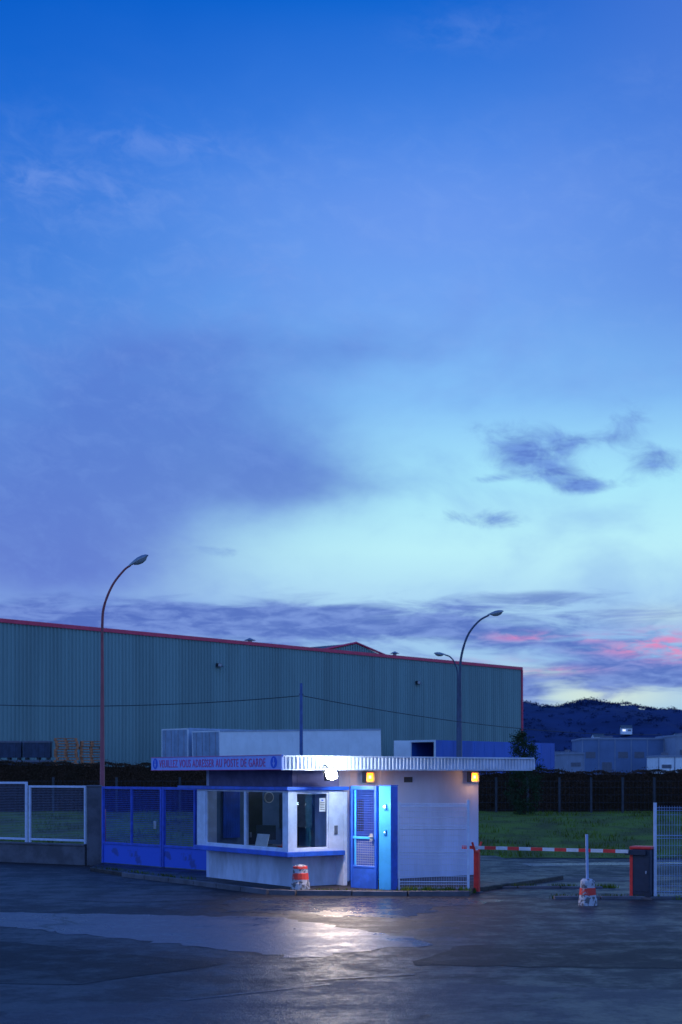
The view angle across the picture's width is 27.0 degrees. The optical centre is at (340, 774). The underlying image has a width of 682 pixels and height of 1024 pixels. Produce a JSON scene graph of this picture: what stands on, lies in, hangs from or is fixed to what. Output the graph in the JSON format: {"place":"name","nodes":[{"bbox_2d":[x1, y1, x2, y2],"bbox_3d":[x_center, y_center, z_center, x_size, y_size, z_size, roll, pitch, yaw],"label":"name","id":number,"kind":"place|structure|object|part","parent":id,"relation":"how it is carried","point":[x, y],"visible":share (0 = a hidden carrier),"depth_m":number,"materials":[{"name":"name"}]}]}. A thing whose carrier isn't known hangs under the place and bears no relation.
{"place":"outdoors","nodes":[
{"label":"outdoors","id":0,"kind":"place"},
{"bbox_2d":[54,760,76,762],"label":"wooden pallet","id":1,"kind":"object","parent":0,"point":[75,761],"visible":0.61,"depth_m":74.62,"materials":[{"name":"brown wood"}]},
{"bbox_2d":[56,757,78,759],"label":"wooden pallet","id":2,"kind":"object","parent":1,"relation":"on","point":[67,758],"visible":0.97,"depth_m":74.65,"materials":[{"name":"brown wood"}]},
{"bbox_2d":[54,752,77,754],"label":"wooden pallet","id":3,"kind":"object","parent":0,"point":[66,753],"visible":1,"depth_m":74.62,"materials":[{"name":"brown wood"}]},
{"bbox_2d":[54,749,76,751],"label":"wooden pallet","id":4,"kind":"object","parent":3,"relation":"on","point":[55,750],"visible":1,"depth_m":74.60,"materials":[{"name":"brown wood"}]},
{"bbox_2d":[55,746,78,748],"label":"wooden pallet","id":5,"kind":"object","parent":4,"relation":"on","point":[67,747],"visible":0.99,"depth_m":74.59,"materials":[{"name":"brown wood"}]},
{"bbox_2d":[55,741,77,743],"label":"wooden pallet","id":6,"kind":"object","parent":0,"point":[66,742],"visible":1,"depth_m":74.66,"materials":[{"name":"brown wood"}]},
{"bbox_2d":[54,738,76,740],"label":"wooden pallet","id":7,"kind":"object","parent":6,"relation":"on","point":[65,739],"visible":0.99,"depth_m":74.63,"materials":[{"name":"brown wood"}]},
{"bbox_2d":[80,741,99,743],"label":"wooden pallet","id":8,"kind":"object","parent":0,"point":[82,742],"visible":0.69,"depth_m":75.03,"materials":[{"name":"brown wood"}]},
{"bbox_2d":[81,760,99,762],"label":"wooden pallet","id":9,"kind":"object","parent":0,"point":[82,761],"visible":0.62,"depth_m":74.98,"materials":[{"name":"brown wood"}]},
{"bbox_2d":[80,757,99,759],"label":"wooden pallet","id":10,"kind":"object","parent":9,"relation":"on","point":[81,758],"visible":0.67,"depth_m":75.02,"materials":[{"name":"brown wood"}]},
{"bbox_2d":[90,855,562,895],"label":"pavement","id":11,"kind":"structure","parent":0,"point":[496,872],"depth_m":32.83,"materials":[{"name":"concrete"}]},
{"bbox_2d":[102,786,161,866],"bbox_3d":[-5.452,1.325,36.950,0.095,2.030,2.629,0,0,-44],"label":"gate leaf","id":12,"kind":"object","parent":11,"relation":"on","point":[131,852],"visible":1,"depth_m":36.92,"materials":[{"name":"blue paint"}]},
{"bbox_2d":[162,787,205,869],"bbox_3d":[-3.740,1.325,35.193,0.095,2.030,2.238,0,0,-44],"label":"gate leaf","id":13,"kind":"object","parent":11,"relation":"on","point":[185,857],"visible":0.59,"depth_m":35.44,"materials":[{"name":"blue paint"}]},
{"bbox_2d":[291,864,309,889],"bbox_3d":[-0.836,2.110,29.266,0.402,0.512,0.405,0,0,-1],"label":"concrete bollard","id":14,"kind":"object","parent":11,"relation":"on","point":[300,878],"visible":1,"depth_m":29.12,"materials":[{"name":"red paint"}]},
{"bbox_2d":[151,755,534,886],"bbox_3d":[0.093,0.970,32.958,6.976,2.760,5.953,0,0,-35],"label":"guard booth","id":15,"kind":"object","parent":11,"relation":"on","point":[240,798],"visible":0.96,"depth_m":31.67,"materials":[{"name":"white paint"}]},
{"bbox_2d":[197,789,295,851],"bbox_3d":[-2.064,0.963,30.938,0.300,1.273,3.800,0,0,-35],"label":"window","id":16,"kind":"structure","parent":15,"relation":"in","point":[206,798],"depth_m":30.73,"materials":[{"name":"white paint"}]},
{"bbox_2d":[249,792,262,843],"bbox_3d":[-2.002,1.330,33.101,0.400,1.960,0.100,0,0,-35],"label":"interior door","id":17,"kind":"structure","parent":15,"relation":"in","point":[255,798],"depth_m":33.08,"materials":[{"name":"plastic"}]},
{"bbox_2d":[249,844,308,847],"bbox_3d":[-1.394,1.940,31.289,0.700,0.760,1.600,0,0,-35],"label":"desk","id":18,"kind":"object","parent":15,"relation":"in","point":[274,845],"visible":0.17,"depth_m":30.94,"materials":[{"name":"grey paint"}]},
{"bbox_2d":[255,834,269,846],"bbox_3d":[-1.687,1.406,30.457,0.081,0.274,0.480,0,0,-35],"label":"paper folder","id":19,"kind":"object","parent":18,"relation":"on","point":[262,839],"visible":1,"depth_m":30.44,"materials":[{"name":"white paper"}]},
{"bbox_2d":[256,825,275,844],"bbox_3d":[-1.666,1.340,31.587,0.500,0.440,0.160,0,0,32],"label":"computer monitor","id":20,"kind":"object","parent":18,"relation":"on","point":[267,829],"visible":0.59,"depth_m":31.53,"materials":[{"name":"plastic"}]},
{"bbox_2d":[297,826,298,845],"bbox_3d":[-1.223,1.734,32.378,0.522,1.127,0.545,0,0,-7],"label":"office chair","id":21,"kind":"object","parent":15,"relation":"on","point":[297,836],"visible":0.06,"depth_m":32.18,"materials":[{"name":"plastic"}]},
{"bbox_2d":[292,790,342,851],"bbox_3d":[-0.512,0.963,29.782,1.299,1.273,0.120,0,0,-35],"label":"window","id":22,"kind":"structure","parent":15,"relation":"in","point":[334,798],"depth_m":29.93,"materials":[{"name":"white paint"}]},
{"bbox_2d":[349,786,378,888],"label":"door","id":23,"kind":"structure","parent":15,"relation":"in","point":[364,876],"depth_m":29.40,"materials":[{"name":"blue paint"}]},
{"bbox_2d":[378,785,397,889],"bbox_3d":[0.962,1.280,29.107,0.300,2.140,0.330,0,0,32],"label":"panel","id":24,"kind":"object","parent":11,"relation":"on","point":[388,837],"visible":0.94,"depth_m":29.01,"materials":[{"name":"blue paint"}]},
{"bbox_2d":[398,800,469,889],"bbox_3d":[1.895,1.455,28.981,1.450,1.890,0.068,0,0,0],"label":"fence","id":25,"kind":"object","parent":11,"relation":"on","point":[436,805],"visible":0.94,"depth_m":28.98,"materials":[{"name":"white metal"}]},
{"bbox_2d":[471,841,482,892],"bbox_3d":[2.830,1.926,29.600,0.200,1.067,0.347,0,0,28],"label":"barrier support","id":26,"kind":"object","parent":11,"relation":"on","point":[477,869],"visible":0.91,"depth_m":29.55,"materials":[{"name":"red paint"}]},
{"bbox_2d":[0,858,681,1017],"bbox_3d":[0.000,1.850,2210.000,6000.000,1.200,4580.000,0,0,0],"label":"ground","id":27,"kind":"structure","parent":0,"point":[526,916],"depth_m":21.80,"materials":[{"name":"grey asphalt"}]},
{"bbox_2d":[0,841,86,864],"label":"wall","id":28,"kind":"structure","parent":27,"relation":"on","point":[47,853],"depth_m":39.11,"materials":[{"name":"concrete"}]},
{"bbox_2d":[0,782,27,841],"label":"fence panel","id":29,"kind":"object","parent":28,"relation":"on","point":[14,808],"visible":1,"depth_m":39.76,"materials":[{"name":"white metal"}]},
{"bbox_2d":[28,785,86,843],"bbox_3d":[-7.788,1.085,39.007,2.020,1.580,0.060,0,0,29],"label":"fence panel","id":30,"kind":"object","parent":28,"relation":"on","point":[84,840],"visible":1,"depth_m":39.00,"materials":[{"name":"white metal"}]},
{"bbox_2d":[86,785,101,865],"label":"gate pillar","id":31,"kind":"structure","parent":27,"relation":"on","point":[93,825],"depth_m":38.17,"materials":[{"name":"concrete"}]},
{"bbox_2d":[0,941,225,983],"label":"road patch","id":32,"kind":"object","parent":27,"relation":"on","point":[23,963],"visible":1,"depth_m":18.32,"materials":[{"name":"grey asphalt"}]},
{"bbox_2d":[100,554,147,843],"bbox_3d":[-6.915,-2.341,45.000,1.629,9.281,0.340,0,0,0],"label":"street lamp","id":33,"kind":"object","parent":27,"relation":"on","point":[141,559],"visible":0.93,"depth_m":44.95,"materials":[{"name":"grey metal"}]},
{"bbox_2d":[162,728,237,756],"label":"semi trailer","id":34,"kind":"object","parent":27,"relation":"on","point":[176,742],"visible":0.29,"depth_m":87.71,"materials":[{"name":"metal"}]},
{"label":"door","id":35,"kind":"part","parent":34,"relation":"part of","materials":[{"name":"metal"}]},
{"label":"door","id":36,"kind":"part","parent":34,"relation":"part of","materials":[{"name":"metal"}]},
{"bbox_2d":[0,912,432,957],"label":"road patch","id":37,"kind":"object","parent":27,"relation":"on","point":[284,936],"visible":1,"depth_m":22.18,"materials":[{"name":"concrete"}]},
{"bbox_2d":[0,618,522,766],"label":"warehouse","id":38,"kind":"structure","parent":27,"relation":"on","point":[45,667],"depth_m":104.39,"materials":[{"name":"metal"}]},
{"bbox_2d":[192,729,380,757],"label":"semi trailer","id":39,"kind":"object","parent":27,"relation":"on","point":[341,742],"visible":0.35,"depth_m":89.06,"materials":[{"name":"metal"}]},
{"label":"door","id":40,"kind":"part","parent":39,"relation":"part of","materials":[{"name":"metal"}]},
{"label":"door","id":41,"kind":"part","parent":39,"relation":"part of","materials":[{"name":"metal"}]},
{"bbox_2d":[122,872,468,895],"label":"kerb","id":42,"kind":"structure","parent":27,"relation":"on","point":[287,892],"depth_m":28.84,"materials":[{"name":"concrete"}]},
{"bbox_2d":[2,683,661,754],"bbox_3d":[-1.096,-0.381,49.953,37.588,5.362,8.964,0,0,-25],"label":"utility pole","id":43,"kind":"object","parent":27,"relation":"on","point":[301,721],"visible":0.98,"depth_m":45.25,"materials":[{"name":"grey metal"}]},
{"bbox_2d":[0,981,681,1023],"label":"road patch","id":44,"kind":"object","parent":27,"relation":"on","point":[359,1002],"visible":1,"depth_m":14.94,"materials":[{"name":"grey asphalt"}]},
{"bbox_2d":[182,984,329,999],"bbox_3d":[-0.925,2.441,15.996,2.019,0.001,0.086,0,0,-37],"label":"road marking","id":45,"kind":"object","parent":44,"relation":"on","point":[256,991],"visible":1,"depth_m":16.00,"materials":[{"name":"paint"}]},
{"bbox_2d":[217,897,501,917],"bbox_3d":[0.417,2.446,26.365,5.452,0.001,4.244,0,0,0],"label":"road patch","id":46,"kind":"object","parent":27,"relation":"on","point":[395,907],"visible":1,"depth_m":26.59,"materials":[{"name":"grey asphalt"}]},
{"bbox_2d":[315,974,410,979],"bbox_3d":[0.312,2.441,17.172,1.318,0.001,0.070,0,0,-22],"label":"road marking","id":47,"kind":"object","parent":27,"relation":"on","point":[360,977],"visible":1,"depth_m":17.11,"materials":[{"name":"paint"}]},
{"bbox_2d":[96,866,681,899],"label":"weeds","id":48,"kind":"object","parent":27,"relation":"on","point":[427,888],"visible":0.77,"depth_m":28.90,"materials":[{"name":"green plant"}]},
{"bbox_2d":[434,652,458,756],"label":"street lamp","id":49,"kind":"object","parent":27,"relation":"on","point":[438,654],"visible":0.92,"depth_m":79.95,"materials":[{"name":"grey metal"}]},
{"bbox_2d":[394,740,554,773],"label":"semi trailer","id":50,"kind":"object","parent":27,"relation":"on","point":[429,748],"visible":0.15,"depth_m":111.59,"materials":[{"name":"metal"}]},
{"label":"door","id":51,"kind":"part","parent":50,"relation":"part of","materials":[{"name":"metal"}]},
{"bbox_2d":[458,610,503,756],"bbox_3d":[5.866,-2.714,60.000,2.012,8.484,0.340,0,0,0],"label":"street lamp","id":52,"kind":"object","parent":27,"relation":"on","point":[496,613],"visible":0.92,"depth_m":59.95,"materials":[{"name":"grey metal"}]},
{"bbox_2d":[413,941,681,968],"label":"road patch","id":53,"kind":"object","parent":27,"relation":"on","point":[664,954],"visible":1,"depth_m":19.23,"materials":[{"name":"grey asphalt"}]},
{"bbox_2d":[503,886,602,888],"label":"kerb","id":54,"kind":"structure","parent":27,"relation":"on","point":[546,887],"depth_m":30.60,"materials":[{"name":"concrete"}]},
{"bbox_2d":[462,845,653,899],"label":"barrier gate","id":55,"kind":"structure","parent":27,"relation":"on","point":[641,870],"depth_m":28.01,"materials":[{"name":"red metal"}]},
{"bbox_2d":[634,856,648,891],"bbox_3d":[5.907,1.950,27.960,0.300,0.700,0.019,0,0,28],"label":"door","id":56,"kind":"structure","parent":55,"relation":"in","point":[641,863],"depth_m":27.96,"materials":[{"name":"blue paint"}]},
{"bbox_2d":[555,750,584,773],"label":"commercial building","id":57,"kind":"structure","parent":27,"relation":"on","point":[568,760],"depth_m":260.20,"materials":[{"name":"grey paint"}]},
{"bbox_2d":[571,763,580,766],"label":"window","id":58,"kind":"structure","parent":57,"relation":"in","point":[572,764],"depth_m":260.08,"materials":[{"name":"grey glass"}]},
{"bbox_2d":[578,834,596,905],"bbox_3d":[4.627,1.792,26.705,0.363,1.346,0.364,0,0,-33],"label":"concrete bollard","id":59,"kind":"object","parent":27,"relation":"on","point":[587,893],"visible":1,"depth_m":26.59,"materials":[{"name":"red paint"}]},
{"bbox_2d":[522,862,681,865],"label":"road patch","id":60,"kind":"object","parent":27,"relation":"on","point":[573,864],"visible":0.52,"depth_m":38.97,"materials":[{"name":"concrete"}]},
{"bbox_2d":[543,877,681,882],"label":"road patch","id":61,"kind":"object","parent":27,"relation":"on","point":[604,879],"visible":0.41,"depth_m":33.20,"materials":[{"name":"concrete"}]},
{"bbox_2d":[571,736,664,774],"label":"commercial building","id":62,"kind":"structure","parent":27,"relation":"on","point":[608,753],"depth_m":299.72,"materials":[{"name":"grey paint"}]},
{"bbox_2d":[586,752,595,757],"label":"window","id":63,"kind":"structure","parent":62,"relation":"in","point":[588,754],"depth_m":299.86,"materials":[{"name":"grey glass"}]},
{"bbox_2d":[602,762,611,773],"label":"loading door","id":64,"kind":"structure","parent":62,"relation":"in","point":[606,766],"depth_m":299.72,"materials":[{"name":"grey paint"}]},
{"bbox_2d":[618,752,627,757],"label":"window","id":65,"kind":"structure","parent":62,"relation":"in","point":[620,754],"depth_m":299.64,"materials":[{"name":"grey glass"}]},
{"bbox_2d":[634,752,643,757],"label":"window","id":66,"kind":"structure","parent":62,"relation":"in","point":[636,754],"depth_m":299.50,"materials":[{"name":"grey glass"}]},
{"bbox_2d":[554,896,681,899],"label":"kerb","id":67,"kind":"structure","parent":27,"relation":"on","point":[622,897],"depth_m":27.93,"materials":[{"name":"concrete"}]},
{"bbox_2d":[646,752,681,773],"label":"commercial building","id":68,"kind":"structure","parent":27,"relation":"on","point":[665,761],"depth_m":255.38,"materials":[{"name":"grey paint"}]},
{"bbox_2d":[662,765,671,767],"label":"window","id":69,"kind":"structure","parent":68,"relation":"in","point":[663,766],"depth_m":255.18,"materials":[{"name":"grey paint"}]},
{"bbox_2d":[653,803,681,895],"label":"fence","id":70,"kind":"object","parent":27,"relation":"on","point":[655,855],"visible":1,"depth_m":28.02,"materials":[{"name":"white metal"}]},
{"bbox_2d":[655,733,681,754],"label":"commercial building","id":71,"kind":"structure","parent":27,"relation":"on","point":[672,744],"depth_m":293.07,"materials":[{"name":"grey paint"}]},
{"bbox_2d":[0,809,681,857],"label":"grass bank","id":72,"kind":"structure","parent":0,"point":[538,831],"depth_m":48.60,"materials":[{"name":"green plant"}]},
{"bbox_2d":[0,758,205,811],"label":"hedge","id":73,"kind":"object","parent":72,"relation":"on","point":[65,773],"visible":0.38,"depth_m":58.07,"materials":[{"name":"green plant"}]},
{"bbox_2d":[0,777,681,812],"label":"wire fence","id":74,"kind":"object","parent":72,"relation":"on","point":[559,802],"visible":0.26,"depth_m":56.57,"materials":[{"name":"black metal"}]},
{"bbox_2d":[503,729,545,815],"bbox_3d":[6.995,-0.068,54.162,1.666,3.577,1.874,0,0,0],"label":"evergreen shrub","id":75,"kind":"object","parent":72,"relation":"on","point":[517,801],"visible":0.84,"depth_m":54.02,"materials":[{"name":"green plant"}]},
{"bbox_2d":[478,766,681,811],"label":"hedge","id":76,"kind":"object","parent":72,"relation":"on","point":[610,786],"visible":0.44,"depth_m":58.37,"materials":[{"name":"green plant"}]},
{"bbox_2d":[0,0,681,709],"label":"sky","id":77,"kind":"structure","parent":0,"point":[360,321],"materials":[{"name":"blue"}]},
{"bbox_2d":[523,700,681,750],"bbox_3d":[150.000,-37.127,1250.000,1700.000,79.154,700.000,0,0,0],"label":"hill","id":78,"kind":"structure","parent":0,"point":[647,729],"depth_m":1128.57,"materials":[{"name":"green plant"}]},
{"bbox_2d":[591,734,603,737],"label":"house","id":79,"kind":"structure","parent":78,"relation":"on","point":[595,735],"depth_m":1046.49,"materials":[{"name":"metal"}]},
{"bbox_2d":[523,697,681,750],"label":"woodland","id":80,"kind":"object","parent":78,"relation":"on","point":[575,705],"visible":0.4,"depth_m":1210.12,"materials":[{"name":"green plant"}]},
{"bbox_2d":[620,725,632,733],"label":"house","id":81,"kind":"structure","parent":78,"relation":"on","point":[625,729],"depth_m":1073.96,"materials":[{"name":"metal"}]},
{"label":"wooden pallet","id":82,"kind":"object","parent":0,"visible":0},
{"bbox_2d":[80,752,99,754],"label":"wooden pallet","id":83,"kind":"object","parent":82,"relation":"on","point":[81,753],"visible":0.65,"depth_m":75.05,"materials":[{"name":"brown wood"}]},
{"bbox_2d":[80,749,99,751],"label":"wooden pallet","id":84,"kind":"object","parent":83,"relation":"on","point":[81,750],"visible":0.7,"depth_m":74.98,"materials":[{"name":"brown wood"}]},
{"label":"storage crate","id":85,"kind":"object","parent":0,"visible":0},
{"bbox_2d":[0,741,22,759],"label":"storage crate","id":86,"kind":"object","parent":85,"relation":"on","point":[9,750],"visible":0.94,"depth_m":74.75,"materials":[{"name":"blue plastic"}]},
{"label":"storage crate","id":87,"kind":"object","parent":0,"visible":0},
{"bbox_2d":[23,760,52,765],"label":"storage crate","id":88,"kind":"object","parent":87,"relation":"on","point":[33,761],"visible":0.2,"depth_m":74.68,"materials":[{"name":"blue plastic"}]},
{"bbox_2d":[23,741,52,759],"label":"storage crate","id":89,"kind":"object","parent":88,"relation":"on","point":[38,750],"visible":1,"depth_m":74.70,"materials":[{"name":"blue plastic"}]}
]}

